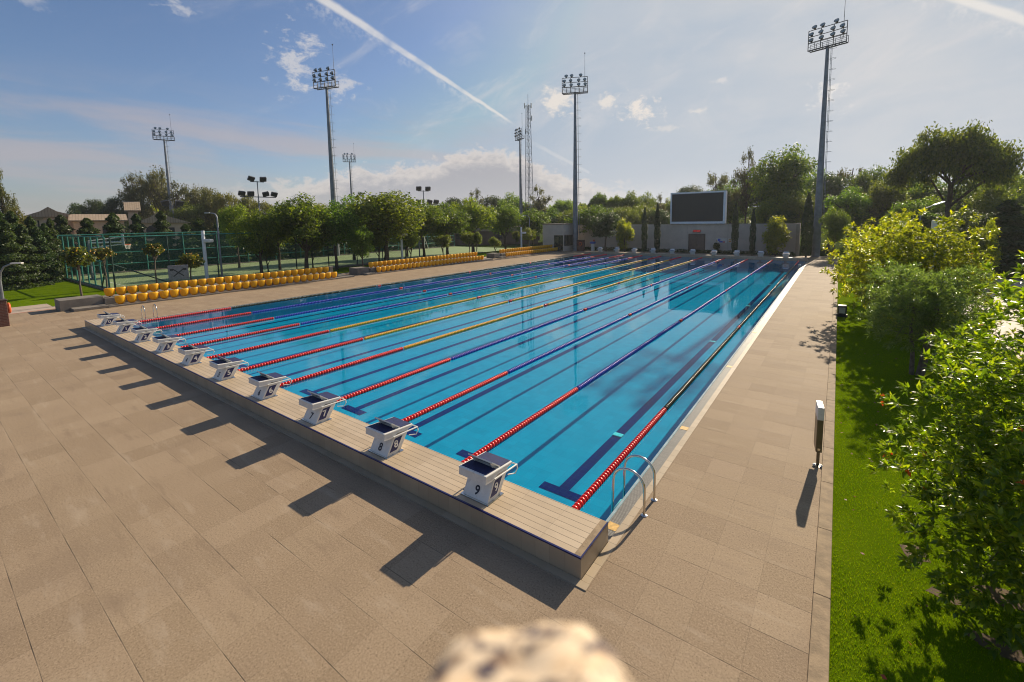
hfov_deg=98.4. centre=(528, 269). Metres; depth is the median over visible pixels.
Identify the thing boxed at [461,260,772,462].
lane rope
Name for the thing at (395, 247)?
conifer tree
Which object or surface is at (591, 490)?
lane rope
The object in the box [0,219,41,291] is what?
conifer tree
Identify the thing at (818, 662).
kerb
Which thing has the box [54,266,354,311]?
grandstand
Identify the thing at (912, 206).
pine tree
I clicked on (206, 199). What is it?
broadleaf tree
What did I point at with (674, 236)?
end wall
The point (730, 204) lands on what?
pine tree
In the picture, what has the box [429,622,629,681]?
stone pillar
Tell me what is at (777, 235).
bushy tree
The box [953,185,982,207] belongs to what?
pine tree
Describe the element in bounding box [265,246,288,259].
conifer tree
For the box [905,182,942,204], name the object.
pine tree
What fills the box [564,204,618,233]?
pine tree
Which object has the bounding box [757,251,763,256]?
starting block
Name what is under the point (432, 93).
sky
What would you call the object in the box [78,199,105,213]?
pine tree
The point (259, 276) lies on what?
stadium seat
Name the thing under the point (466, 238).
round tree
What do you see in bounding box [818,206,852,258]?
tree
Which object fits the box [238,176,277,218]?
court light
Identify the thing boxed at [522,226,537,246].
round tree
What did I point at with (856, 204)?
pine tree
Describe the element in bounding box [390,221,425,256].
broadleaf tree
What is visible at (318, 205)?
broadleaf tree
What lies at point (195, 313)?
lane rope
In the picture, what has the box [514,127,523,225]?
floodlight mast
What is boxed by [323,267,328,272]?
stadium seat
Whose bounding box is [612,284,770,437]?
pool floor inlets
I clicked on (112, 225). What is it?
conifer tree
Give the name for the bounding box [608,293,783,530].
gutter drain plates
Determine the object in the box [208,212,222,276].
arm lamp
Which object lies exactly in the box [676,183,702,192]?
pine tree
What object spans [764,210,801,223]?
pine tree
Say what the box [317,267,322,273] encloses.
stadium seat
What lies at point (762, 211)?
pine tree
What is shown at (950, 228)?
broadleaf tree
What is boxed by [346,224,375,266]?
round tree
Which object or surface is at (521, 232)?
column light
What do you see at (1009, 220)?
conifer tree
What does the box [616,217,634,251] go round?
bushy tree
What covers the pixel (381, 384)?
lane rope
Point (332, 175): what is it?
floodlight mast
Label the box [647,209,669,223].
pine tree
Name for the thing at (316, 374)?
lane rope
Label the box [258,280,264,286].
stadium seat
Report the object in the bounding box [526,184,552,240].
sparse tree
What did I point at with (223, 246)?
conifer tree
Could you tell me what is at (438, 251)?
court
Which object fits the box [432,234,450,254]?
round tree
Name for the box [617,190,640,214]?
pine tree
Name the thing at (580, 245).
life ring stand
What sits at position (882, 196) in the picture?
broadleaf tree
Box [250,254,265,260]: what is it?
conifer tree
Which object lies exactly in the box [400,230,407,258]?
column light
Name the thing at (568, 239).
window pane
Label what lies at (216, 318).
lane rope
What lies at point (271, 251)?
round tree
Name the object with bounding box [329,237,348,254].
conifer tree
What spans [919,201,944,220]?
arm lamp
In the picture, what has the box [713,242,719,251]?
potted shrub
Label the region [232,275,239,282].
stadium seat
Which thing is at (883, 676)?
fallen leaves
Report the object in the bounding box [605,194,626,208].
umbrella pine
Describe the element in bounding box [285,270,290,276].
stadium seat
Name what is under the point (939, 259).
ornamental tree
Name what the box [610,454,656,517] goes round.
pool ladder
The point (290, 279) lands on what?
stadium seat
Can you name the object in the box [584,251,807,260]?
starting platform
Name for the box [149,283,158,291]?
stadium seat
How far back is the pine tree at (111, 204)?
101.94 m
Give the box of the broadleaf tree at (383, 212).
[338,189,429,260]
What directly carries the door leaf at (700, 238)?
in the double door at (695, 240)
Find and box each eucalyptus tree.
[116,170,159,217]
[118,187,147,220]
[135,165,178,217]
[163,180,198,215]
[179,183,209,221]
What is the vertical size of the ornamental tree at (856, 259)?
5.342 m
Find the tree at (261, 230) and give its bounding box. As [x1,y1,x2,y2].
[229,207,284,272]
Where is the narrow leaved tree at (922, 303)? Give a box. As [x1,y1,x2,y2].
[854,259,1003,375]
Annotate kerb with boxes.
[138,254,808,583]
[807,259,837,681]
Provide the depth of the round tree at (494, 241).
61.88 m
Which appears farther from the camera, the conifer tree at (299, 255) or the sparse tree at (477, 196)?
the sparse tree at (477, 196)
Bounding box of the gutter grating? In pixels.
[137,254,805,541]
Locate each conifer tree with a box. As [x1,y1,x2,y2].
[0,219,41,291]
[3,211,18,234]
[14,224,54,286]
[23,216,36,244]
[30,227,65,282]
[39,223,65,279]
[46,218,74,279]
[52,215,88,275]
[75,217,111,273]
[101,213,138,271]
[125,213,153,269]
[149,211,179,268]
[169,224,202,264]
[189,218,216,264]
[207,215,242,263]
[227,217,251,262]
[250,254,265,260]
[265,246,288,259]
[282,239,296,257]
[290,238,313,257]
[321,244,331,255]
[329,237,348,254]
[374,241,393,251]
[391,235,400,249]
[418,234,434,247]
[961,199,1023,279]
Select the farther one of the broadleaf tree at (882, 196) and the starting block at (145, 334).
the broadleaf tree at (882, 196)
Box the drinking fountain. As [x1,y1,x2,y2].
[590,240,595,250]
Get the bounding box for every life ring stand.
[0,298,10,326]
[577,240,584,250]
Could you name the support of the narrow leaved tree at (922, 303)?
on the lawn at (840, 627)
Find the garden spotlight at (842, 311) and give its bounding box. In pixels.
[836,304,847,316]
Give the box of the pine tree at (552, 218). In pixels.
[538,216,562,233]
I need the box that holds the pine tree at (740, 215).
[707,179,753,223]
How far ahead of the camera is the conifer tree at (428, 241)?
81.81 m
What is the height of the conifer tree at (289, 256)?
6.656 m
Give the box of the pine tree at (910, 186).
[905,180,929,189]
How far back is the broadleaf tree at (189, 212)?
91.61 m
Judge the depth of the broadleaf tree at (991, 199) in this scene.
50.15 m
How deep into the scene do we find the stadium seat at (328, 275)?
37.38 m
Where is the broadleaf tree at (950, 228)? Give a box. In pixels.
[938,218,960,259]
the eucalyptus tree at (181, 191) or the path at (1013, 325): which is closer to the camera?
the path at (1013, 325)
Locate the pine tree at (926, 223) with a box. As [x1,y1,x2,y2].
[912,214,943,244]
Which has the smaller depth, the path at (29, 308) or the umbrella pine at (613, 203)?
the path at (29, 308)
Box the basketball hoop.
[87,234,130,278]
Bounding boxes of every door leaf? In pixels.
[689,235,696,250]
[696,235,703,249]
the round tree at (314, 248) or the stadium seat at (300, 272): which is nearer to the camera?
the stadium seat at (300, 272)
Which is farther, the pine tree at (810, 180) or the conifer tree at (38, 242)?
the pine tree at (810, 180)
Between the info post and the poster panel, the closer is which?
the info post
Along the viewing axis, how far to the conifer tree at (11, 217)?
38.32 m
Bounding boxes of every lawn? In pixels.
[3,251,498,307]
[829,248,1023,681]
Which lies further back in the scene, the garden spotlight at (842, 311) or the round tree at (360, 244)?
the round tree at (360, 244)
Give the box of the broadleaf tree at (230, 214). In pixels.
[215,203,248,267]
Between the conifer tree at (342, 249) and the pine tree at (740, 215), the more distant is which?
the pine tree at (740, 215)
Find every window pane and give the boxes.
[554,235,562,250]
[564,235,572,245]
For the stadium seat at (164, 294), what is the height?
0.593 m
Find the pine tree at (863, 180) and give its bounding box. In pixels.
[846,164,889,238]
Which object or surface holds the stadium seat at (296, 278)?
on the grandstand at (84, 303)
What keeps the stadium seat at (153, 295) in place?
on the grandstand at (84, 303)
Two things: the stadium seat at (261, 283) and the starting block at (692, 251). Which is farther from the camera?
the starting block at (692, 251)
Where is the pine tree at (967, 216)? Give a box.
[933,209,984,234]
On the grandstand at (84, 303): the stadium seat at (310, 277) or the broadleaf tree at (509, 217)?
the stadium seat at (310, 277)
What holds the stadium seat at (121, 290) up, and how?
on the grandstand at (84, 303)
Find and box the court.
[73,246,509,287]
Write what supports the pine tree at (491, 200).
on the ground at (822, 248)
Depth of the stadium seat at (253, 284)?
32.63 m
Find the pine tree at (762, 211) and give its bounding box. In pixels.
[747,198,788,223]
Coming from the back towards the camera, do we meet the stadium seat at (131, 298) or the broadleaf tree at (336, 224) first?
the broadleaf tree at (336, 224)
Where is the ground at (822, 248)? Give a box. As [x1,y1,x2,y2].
[48,228,920,674]
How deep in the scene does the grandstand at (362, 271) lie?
42.26 m
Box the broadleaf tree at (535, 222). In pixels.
[517,208,550,245]
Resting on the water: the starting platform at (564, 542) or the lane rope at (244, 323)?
the lane rope at (244, 323)
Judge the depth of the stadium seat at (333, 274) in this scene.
37.82 m
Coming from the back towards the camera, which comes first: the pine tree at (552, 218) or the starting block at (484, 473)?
the pine tree at (552, 218)
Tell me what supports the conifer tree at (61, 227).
on the ground at (822, 248)
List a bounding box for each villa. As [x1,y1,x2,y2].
[19,218,46,226]
[26,207,75,242]
[68,214,127,248]
[123,201,140,248]
[141,212,190,245]
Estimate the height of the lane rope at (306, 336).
0.142 m
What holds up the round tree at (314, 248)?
on the court
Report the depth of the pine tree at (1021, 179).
55.26 m
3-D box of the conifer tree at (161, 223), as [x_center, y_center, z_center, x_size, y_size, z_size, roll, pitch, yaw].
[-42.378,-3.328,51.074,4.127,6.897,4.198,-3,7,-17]
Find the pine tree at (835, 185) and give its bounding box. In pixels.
[806,171,851,247]
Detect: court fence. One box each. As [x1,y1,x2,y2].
[56,235,109,290]
[59,228,453,276]
[108,229,405,290]
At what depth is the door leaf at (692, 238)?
61.87 m
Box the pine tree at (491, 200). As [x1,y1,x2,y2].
[480,195,500,222]
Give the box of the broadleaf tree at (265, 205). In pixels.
[246,200,273,219]
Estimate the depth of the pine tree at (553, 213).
96.09 m
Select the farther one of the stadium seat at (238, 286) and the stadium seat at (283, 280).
the stadium seat at (283, 280)
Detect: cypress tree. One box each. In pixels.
[641,207,647,252]
[654,203,660,252]
[731,203,738,253]
[749,208,756,255]
[800,192,814,256]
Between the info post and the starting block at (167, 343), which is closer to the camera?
the info post
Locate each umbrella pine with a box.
[546,198,579,213]
[586,192,607,209]
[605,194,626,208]
[883,119,1023,217]
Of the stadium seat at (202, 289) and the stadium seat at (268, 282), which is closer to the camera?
the stadium seat at (202, 289)
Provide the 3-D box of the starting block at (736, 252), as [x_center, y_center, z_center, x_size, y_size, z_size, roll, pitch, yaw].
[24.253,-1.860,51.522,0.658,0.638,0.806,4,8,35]
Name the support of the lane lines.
on the pool basin
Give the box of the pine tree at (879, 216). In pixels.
[869,210,895,227]
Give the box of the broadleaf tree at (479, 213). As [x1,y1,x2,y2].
[445,196,498,251]
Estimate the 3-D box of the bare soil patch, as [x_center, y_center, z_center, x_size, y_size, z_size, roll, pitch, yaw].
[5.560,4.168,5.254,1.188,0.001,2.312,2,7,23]
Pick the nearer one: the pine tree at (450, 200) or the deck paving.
the deck paving
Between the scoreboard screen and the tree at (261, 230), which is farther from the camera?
the scoreboard screen
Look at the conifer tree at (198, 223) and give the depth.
53.34 m
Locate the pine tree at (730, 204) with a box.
[716,189,739,223]
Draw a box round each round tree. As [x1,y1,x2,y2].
[254,242,279,271]
[299,242,324,267]
[346,224,375,266]
[366,230,391,260]
[403,232,421,257]
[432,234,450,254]
[460,232,473,251]
[472,231,482,251]
[488,236,500,252]
[512,230,519,242]
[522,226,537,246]
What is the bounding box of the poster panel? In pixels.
[716,238,726,242]
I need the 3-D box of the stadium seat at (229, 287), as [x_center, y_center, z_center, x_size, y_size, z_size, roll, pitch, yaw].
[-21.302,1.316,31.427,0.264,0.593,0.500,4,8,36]
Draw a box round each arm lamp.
[0,262,23,298]
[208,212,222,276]
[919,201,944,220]
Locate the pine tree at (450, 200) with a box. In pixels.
[439,196,462,208]
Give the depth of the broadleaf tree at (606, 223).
63.00 m
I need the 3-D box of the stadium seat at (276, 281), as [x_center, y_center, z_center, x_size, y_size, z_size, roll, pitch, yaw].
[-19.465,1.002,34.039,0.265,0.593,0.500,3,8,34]
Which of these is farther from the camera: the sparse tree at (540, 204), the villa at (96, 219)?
the sparse tree at (540, 204)
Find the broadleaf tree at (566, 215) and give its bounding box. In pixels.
[552,209,585,224]
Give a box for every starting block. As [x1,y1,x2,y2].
[97,311,124,326]
[113,317,141,333]
[131,324,161,342]
[152,333,185,352]
[178,343,213,365]
[209,355,248,380]
[248,371,291,400]
[298,390,346,425]
[365,417,418,458]
[459,451,517,505]
[690,249,695,254]
[734,250,739,255]
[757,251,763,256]
[782,252,788,257]
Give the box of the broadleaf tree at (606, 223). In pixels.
[587,212,619,251]
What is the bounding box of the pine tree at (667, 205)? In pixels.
[661,198,669,217]
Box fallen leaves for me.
[840,349,937,678]
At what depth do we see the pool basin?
19.05 m
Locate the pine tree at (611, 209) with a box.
[598,207,623,212]
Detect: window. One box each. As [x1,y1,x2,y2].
[146,226,156,238]
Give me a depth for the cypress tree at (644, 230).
62.08 m
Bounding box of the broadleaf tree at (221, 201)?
[209,192,238,224]
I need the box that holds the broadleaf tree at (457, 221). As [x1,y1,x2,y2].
[429,202,471,254]
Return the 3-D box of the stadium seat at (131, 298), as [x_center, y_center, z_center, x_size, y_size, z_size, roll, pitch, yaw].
[-24.350,1.837,27.092,0.265,0.593,0.500,4,8,35]
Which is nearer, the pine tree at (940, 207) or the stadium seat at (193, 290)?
the stadium seat at (193, 290)
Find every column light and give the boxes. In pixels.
[201,231,213,278]
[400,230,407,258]
[520,227,525,246]
[916,220,939,268]
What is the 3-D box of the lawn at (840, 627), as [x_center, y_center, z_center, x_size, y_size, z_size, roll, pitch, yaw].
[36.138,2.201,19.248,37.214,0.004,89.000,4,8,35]
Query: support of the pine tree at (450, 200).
on the ground at (822, 248)
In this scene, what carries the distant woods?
on the ground at (822, 248)
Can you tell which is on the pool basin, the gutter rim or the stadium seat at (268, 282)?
the gutter rim
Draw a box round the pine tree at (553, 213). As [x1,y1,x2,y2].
[538,207,564,220]
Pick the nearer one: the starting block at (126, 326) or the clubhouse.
the starting block at (126, 326)
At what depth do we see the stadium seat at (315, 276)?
36.50 m
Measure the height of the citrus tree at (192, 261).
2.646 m
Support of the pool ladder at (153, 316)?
on the deck paving
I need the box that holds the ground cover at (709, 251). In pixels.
[585,247,795,255]
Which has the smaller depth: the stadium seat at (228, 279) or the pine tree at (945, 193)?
the stadium seat at (228, 279)
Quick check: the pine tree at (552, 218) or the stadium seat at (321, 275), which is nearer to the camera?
the stadium seat at (321, 275)
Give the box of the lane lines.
[177,267,781,500]
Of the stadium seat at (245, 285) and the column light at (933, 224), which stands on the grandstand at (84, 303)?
the stadium seat at (245, 285)
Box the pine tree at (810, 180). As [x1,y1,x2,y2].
[794,167,828,240]
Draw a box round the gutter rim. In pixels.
[137,256,804,521]
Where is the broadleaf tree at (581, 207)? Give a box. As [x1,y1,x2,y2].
[578,205,600,210]
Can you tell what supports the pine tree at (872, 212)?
on the lawn at (840, 627)
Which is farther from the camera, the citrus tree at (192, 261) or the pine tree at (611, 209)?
the pine tree at (611, 209)
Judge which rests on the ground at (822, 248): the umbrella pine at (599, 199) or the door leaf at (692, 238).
the umbrella pine at (599, 199)
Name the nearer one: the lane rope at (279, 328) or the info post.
the info post
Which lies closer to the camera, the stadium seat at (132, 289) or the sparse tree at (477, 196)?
the stadium seat at (132, 289)
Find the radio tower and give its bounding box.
[524,103,533,211]
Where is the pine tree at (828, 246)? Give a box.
[821,206,851,250]
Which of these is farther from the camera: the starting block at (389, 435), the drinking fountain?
the drinking fountain
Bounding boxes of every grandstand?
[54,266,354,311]
[349,256,492,274]
[486,248,556,257]
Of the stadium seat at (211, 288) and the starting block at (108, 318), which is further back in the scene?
the stadium seat at (211, 288)
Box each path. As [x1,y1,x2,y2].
[8,257,485,313]
[949,277,1023,357]
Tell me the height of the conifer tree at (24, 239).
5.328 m
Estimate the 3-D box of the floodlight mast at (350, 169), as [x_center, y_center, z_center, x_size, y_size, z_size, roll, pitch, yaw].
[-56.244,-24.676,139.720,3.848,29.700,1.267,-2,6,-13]
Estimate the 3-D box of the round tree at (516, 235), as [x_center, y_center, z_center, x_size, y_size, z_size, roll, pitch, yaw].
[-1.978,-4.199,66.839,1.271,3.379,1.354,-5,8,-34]
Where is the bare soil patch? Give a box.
[899,544,1023,662]
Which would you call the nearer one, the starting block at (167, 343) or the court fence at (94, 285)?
the starting block at (167, 343)
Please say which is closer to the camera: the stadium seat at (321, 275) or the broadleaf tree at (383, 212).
the stadium seat at (321, 275)
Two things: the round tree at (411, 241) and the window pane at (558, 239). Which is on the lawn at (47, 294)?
the round tree at (411, 241)
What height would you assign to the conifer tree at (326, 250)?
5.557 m
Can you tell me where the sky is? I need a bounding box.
[0,0,1023,215]
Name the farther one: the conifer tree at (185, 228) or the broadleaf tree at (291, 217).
the conifer tree at (185, 228)
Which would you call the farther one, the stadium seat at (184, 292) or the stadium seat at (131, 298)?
the stadium seat at (184, 292)
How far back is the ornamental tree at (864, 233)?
25.60 m
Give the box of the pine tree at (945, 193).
[917,185,967,246]
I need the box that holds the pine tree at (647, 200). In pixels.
[635,192,657,208]
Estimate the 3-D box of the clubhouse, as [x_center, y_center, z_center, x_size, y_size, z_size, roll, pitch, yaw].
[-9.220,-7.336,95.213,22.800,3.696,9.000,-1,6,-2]
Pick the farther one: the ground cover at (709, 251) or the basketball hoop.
the ground cover at (709, 251)
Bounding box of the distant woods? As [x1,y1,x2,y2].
[124,202,863,240]
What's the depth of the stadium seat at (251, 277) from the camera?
33.22 m
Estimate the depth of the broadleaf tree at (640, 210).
83.55 m
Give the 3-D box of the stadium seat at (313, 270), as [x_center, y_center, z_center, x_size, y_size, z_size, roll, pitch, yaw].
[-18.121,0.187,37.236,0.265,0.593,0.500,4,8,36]
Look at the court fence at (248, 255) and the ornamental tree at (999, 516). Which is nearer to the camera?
the ornamental tree at (999, 516)
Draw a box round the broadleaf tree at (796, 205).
[778,193,823,236]
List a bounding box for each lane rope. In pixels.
[135,253,590,322]
[156,254,606,328]
[174,254,623,335]
[181,255,642,346]
[207,256,660,358]
[237,256,680,371]
[279,257,702,387]
[336,258,724,403]
[401,259,747,421]
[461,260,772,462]
[571,260,798,509]
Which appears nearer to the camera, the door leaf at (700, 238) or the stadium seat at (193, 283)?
the stadium seat at (193, 283)
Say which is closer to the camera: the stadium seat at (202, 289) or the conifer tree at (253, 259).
the stadium seat at (202, 289)
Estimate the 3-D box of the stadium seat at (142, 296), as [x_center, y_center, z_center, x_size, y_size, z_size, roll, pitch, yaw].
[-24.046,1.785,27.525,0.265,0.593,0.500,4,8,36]
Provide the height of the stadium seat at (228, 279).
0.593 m
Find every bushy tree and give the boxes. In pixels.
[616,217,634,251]
[761,215,791,255]
[968,217,1002,276]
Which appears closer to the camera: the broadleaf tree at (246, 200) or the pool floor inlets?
the pool floor inlets
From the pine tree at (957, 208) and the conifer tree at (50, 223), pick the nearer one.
the conifer tree at (50, 223)
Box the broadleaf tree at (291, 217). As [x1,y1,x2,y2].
[257,192,334,268]
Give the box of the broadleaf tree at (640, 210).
[629,202,655,223]
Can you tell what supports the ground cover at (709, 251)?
on the ground at (822, 248)
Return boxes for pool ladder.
[141,304,159,333]
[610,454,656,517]
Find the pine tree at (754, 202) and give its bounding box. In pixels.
[737,175,778,219]
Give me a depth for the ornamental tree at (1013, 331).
8.75 m
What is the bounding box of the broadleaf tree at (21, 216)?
[2,201,26,226]
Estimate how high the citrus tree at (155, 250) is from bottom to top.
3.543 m
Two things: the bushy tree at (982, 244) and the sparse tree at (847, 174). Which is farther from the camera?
the sparse tree at (847, 174)
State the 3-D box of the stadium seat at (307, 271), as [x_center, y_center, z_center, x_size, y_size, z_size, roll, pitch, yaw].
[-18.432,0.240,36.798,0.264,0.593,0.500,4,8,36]
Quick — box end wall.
[578,223,800,255]
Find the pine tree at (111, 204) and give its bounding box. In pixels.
[93,196,127,225]
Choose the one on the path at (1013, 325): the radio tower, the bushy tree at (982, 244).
the bushy tree at (982, 244)
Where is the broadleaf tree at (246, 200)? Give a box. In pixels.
[232,194,257,214]
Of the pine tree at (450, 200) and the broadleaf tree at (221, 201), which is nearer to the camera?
the broadleaf tree at (221, 201)
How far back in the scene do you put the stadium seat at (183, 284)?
29.77 m
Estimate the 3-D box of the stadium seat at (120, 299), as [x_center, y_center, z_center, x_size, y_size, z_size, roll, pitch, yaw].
[-24.654,1.890,26.651,0.265,0.593,0.500,4,8,34]
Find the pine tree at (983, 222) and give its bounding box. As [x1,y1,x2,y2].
[960,212,995,235]
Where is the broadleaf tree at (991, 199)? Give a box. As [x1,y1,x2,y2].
[959,183,1023,220]
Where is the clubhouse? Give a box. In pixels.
[450,226,537,244]
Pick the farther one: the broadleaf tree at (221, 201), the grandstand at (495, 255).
the broadleaf tree at (221, 201)
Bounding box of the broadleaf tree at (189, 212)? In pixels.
[167,200,208,231]
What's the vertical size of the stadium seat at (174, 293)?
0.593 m
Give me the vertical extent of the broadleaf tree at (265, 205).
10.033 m
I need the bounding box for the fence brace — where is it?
[113,264,167,281]
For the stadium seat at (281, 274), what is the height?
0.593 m
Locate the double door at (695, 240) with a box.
[688,234,704,251]
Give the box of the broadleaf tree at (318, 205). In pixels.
[300,199,327,208]
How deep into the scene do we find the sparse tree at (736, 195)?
74.55 m
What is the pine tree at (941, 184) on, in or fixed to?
on the ground at (822, 248)
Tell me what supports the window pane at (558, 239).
in the pool booth
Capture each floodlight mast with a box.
[152,114,174,211]
[312,44,339,255]
[342,143,355,202]
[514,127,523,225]
[562,53,587,250]
[807,0,848,256]
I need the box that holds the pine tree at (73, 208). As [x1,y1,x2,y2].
[65,202,83,213]
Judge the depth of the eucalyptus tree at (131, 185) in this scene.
103.05 m
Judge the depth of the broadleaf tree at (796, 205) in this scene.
63.35 m
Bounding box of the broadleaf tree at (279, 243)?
[254,206,292,269]
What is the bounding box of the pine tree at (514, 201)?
[497,191,529,225]
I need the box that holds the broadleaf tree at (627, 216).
[611,206,641,223]
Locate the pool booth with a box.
[542,223,572,250]
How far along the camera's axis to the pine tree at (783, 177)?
68.58 m
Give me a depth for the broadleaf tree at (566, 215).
88.47 m
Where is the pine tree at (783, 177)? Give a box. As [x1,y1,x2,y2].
[743,142,817,207]
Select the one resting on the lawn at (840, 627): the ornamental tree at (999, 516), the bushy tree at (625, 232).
the ornamental tree at (999, 516)
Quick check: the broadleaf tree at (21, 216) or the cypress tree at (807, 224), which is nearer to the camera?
the cypress tree at (807, 224)
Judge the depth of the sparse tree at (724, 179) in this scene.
82.82 m
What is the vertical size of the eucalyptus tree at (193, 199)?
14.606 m
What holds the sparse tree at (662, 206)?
on the ground at (822, 248)
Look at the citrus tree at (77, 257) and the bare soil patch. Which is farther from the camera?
the citrus tree at (77, 257)
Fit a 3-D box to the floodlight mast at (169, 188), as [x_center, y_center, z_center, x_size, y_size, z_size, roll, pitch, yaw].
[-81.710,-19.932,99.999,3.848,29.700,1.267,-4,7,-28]
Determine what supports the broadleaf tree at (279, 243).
on the court
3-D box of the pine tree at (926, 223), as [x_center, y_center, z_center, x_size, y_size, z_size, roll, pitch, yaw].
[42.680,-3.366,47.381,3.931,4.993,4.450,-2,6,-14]
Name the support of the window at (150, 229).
in the villa at (175, 225)
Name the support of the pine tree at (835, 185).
on the ground at (822, 248)
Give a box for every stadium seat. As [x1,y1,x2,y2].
[104,288,114,296]
[114,295,125,303]
[115,287,126,294]
[126,294,136,302]
[127,285,137,293]
[137,293,147,300]
[138,284,148,292]
[148,292,158,299]
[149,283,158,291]
[159,282,168,290]
[159,290,168,298]
[169,281,178,288]
[169,289,178,296]
[179,280,187,288]
[179,288,188,295]
[188,280,197,286]
[189,287,197,294]
[198,279,206,285]
[198,286,206,293]
[207,278,215,284]
[208,285,215,292]
[215,277,223,284]
[217,284,224,291]
[224,276,231,283]
[225,283,232,290]
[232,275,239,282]
[234,282,241,289]
[240,275,247,281]
[242,281,249,288]
[248,274,255,280]
[250,281,257,287]
[256,273,262,279]
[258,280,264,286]
[263,272,270,278]
[265,279,272,285]
[271,272,277,277]
[272,278,279,284]
[278,271,284,277]
[280,277,286,283]
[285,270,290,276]
[287,277,293,282]
[291,270,297,275]
[294,276,299,281]
[298,269,303,275]
[300,275,306,281]
[304,268,310,274]
[307,274,312,280]
[311,268,316,273]
[313,274,318,279]
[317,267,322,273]
[319,273,324,278]
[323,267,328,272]
[325,272,330,278]
[331,272,336,277]
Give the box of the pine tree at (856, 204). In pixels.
[822,184,875,252]
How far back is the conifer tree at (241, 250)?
56.36 m
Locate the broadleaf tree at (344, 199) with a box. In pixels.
[325,194,370,259]
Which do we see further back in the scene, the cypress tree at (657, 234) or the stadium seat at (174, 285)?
the cypress tree at (657, 234)
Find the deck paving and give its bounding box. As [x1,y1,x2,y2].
[0,250,835,681]
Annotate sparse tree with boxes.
[0,171,17,218]
[462,187,485,208]
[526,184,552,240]
[652,192,668,212]
[700,171,730,216]
[730,145,756,223]
[837,166,862,237]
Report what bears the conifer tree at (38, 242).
on the lawn at (47, 294)
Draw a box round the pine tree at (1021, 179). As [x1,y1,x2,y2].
[968,170,1023,203]
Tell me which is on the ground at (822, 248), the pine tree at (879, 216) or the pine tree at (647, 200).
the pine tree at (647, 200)
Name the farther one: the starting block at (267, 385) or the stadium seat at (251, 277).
the stadium seat at (251, 277)
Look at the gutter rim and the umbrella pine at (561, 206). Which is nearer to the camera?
the gutter rim
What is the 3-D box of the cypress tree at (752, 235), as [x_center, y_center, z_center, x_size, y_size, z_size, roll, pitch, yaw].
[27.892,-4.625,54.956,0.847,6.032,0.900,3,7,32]
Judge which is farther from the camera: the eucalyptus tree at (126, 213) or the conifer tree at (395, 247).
the eucalyptus tree at (126, 213)
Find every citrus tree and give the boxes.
[57,245,97,295]
[89,247,116,287]
[142,243,164,282]
[174,253,204,279]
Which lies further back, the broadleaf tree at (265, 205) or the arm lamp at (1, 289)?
the broadleaf tree at (265, 205)
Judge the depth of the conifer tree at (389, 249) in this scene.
74.97 m
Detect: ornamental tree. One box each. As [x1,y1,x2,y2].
[819,207,929,321]
[840,215,927,272]
[845,205,1001,343]
[862,250,1023,660]
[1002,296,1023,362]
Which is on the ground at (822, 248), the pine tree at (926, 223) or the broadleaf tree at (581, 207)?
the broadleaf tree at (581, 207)
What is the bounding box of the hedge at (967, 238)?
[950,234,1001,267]
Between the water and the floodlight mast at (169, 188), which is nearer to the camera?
the water
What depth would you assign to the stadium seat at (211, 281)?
31.05 m
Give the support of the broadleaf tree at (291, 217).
on the lawn at (47, 294)
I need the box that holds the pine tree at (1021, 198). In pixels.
[1015,193,1023,225]
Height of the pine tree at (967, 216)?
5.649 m
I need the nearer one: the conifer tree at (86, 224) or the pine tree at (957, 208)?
the conifer tree at (86, 224)
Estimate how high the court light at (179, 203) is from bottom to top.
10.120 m
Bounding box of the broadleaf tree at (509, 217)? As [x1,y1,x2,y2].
[489,199,525,248]
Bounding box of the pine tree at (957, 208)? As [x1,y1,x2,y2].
[952,197,975,214]
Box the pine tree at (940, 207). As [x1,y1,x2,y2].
[915,194,957,214]
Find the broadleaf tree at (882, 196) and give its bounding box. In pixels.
[861,180,911,236]
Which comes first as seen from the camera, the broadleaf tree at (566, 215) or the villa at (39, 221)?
the villa at (39, 221)
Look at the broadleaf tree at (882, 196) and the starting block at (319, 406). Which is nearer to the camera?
the starting block at (319, 406)
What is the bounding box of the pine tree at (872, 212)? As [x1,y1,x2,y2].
[854,207,885,232]
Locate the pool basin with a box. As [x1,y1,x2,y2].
[133,267,793,579]
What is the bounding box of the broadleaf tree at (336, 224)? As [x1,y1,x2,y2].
[302,201,361,269]
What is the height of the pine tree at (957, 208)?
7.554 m
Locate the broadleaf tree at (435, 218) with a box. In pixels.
[408,199,450,256]
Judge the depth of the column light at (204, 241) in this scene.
37.61 m
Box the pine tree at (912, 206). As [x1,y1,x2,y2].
[885,197,938,225]
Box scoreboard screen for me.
[670,190,726,223]
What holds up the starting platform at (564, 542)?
on the deck paving
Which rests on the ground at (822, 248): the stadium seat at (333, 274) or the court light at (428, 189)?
the court light at (428, 189)
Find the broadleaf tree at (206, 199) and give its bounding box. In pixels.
[196,186,221,245]
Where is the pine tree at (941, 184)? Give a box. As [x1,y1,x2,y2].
[926,177,955,191]
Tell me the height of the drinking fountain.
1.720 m
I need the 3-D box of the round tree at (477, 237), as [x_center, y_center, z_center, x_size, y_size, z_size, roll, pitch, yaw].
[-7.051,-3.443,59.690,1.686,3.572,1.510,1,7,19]
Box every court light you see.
[160,199,193,219]
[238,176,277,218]
[408,186,438,204]
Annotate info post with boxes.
[812,400,824,467]
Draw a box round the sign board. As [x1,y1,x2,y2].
[167,265,188,281]
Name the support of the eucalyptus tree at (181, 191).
on the ground at (822, 248)
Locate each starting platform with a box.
[82,318,607,591]
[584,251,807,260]

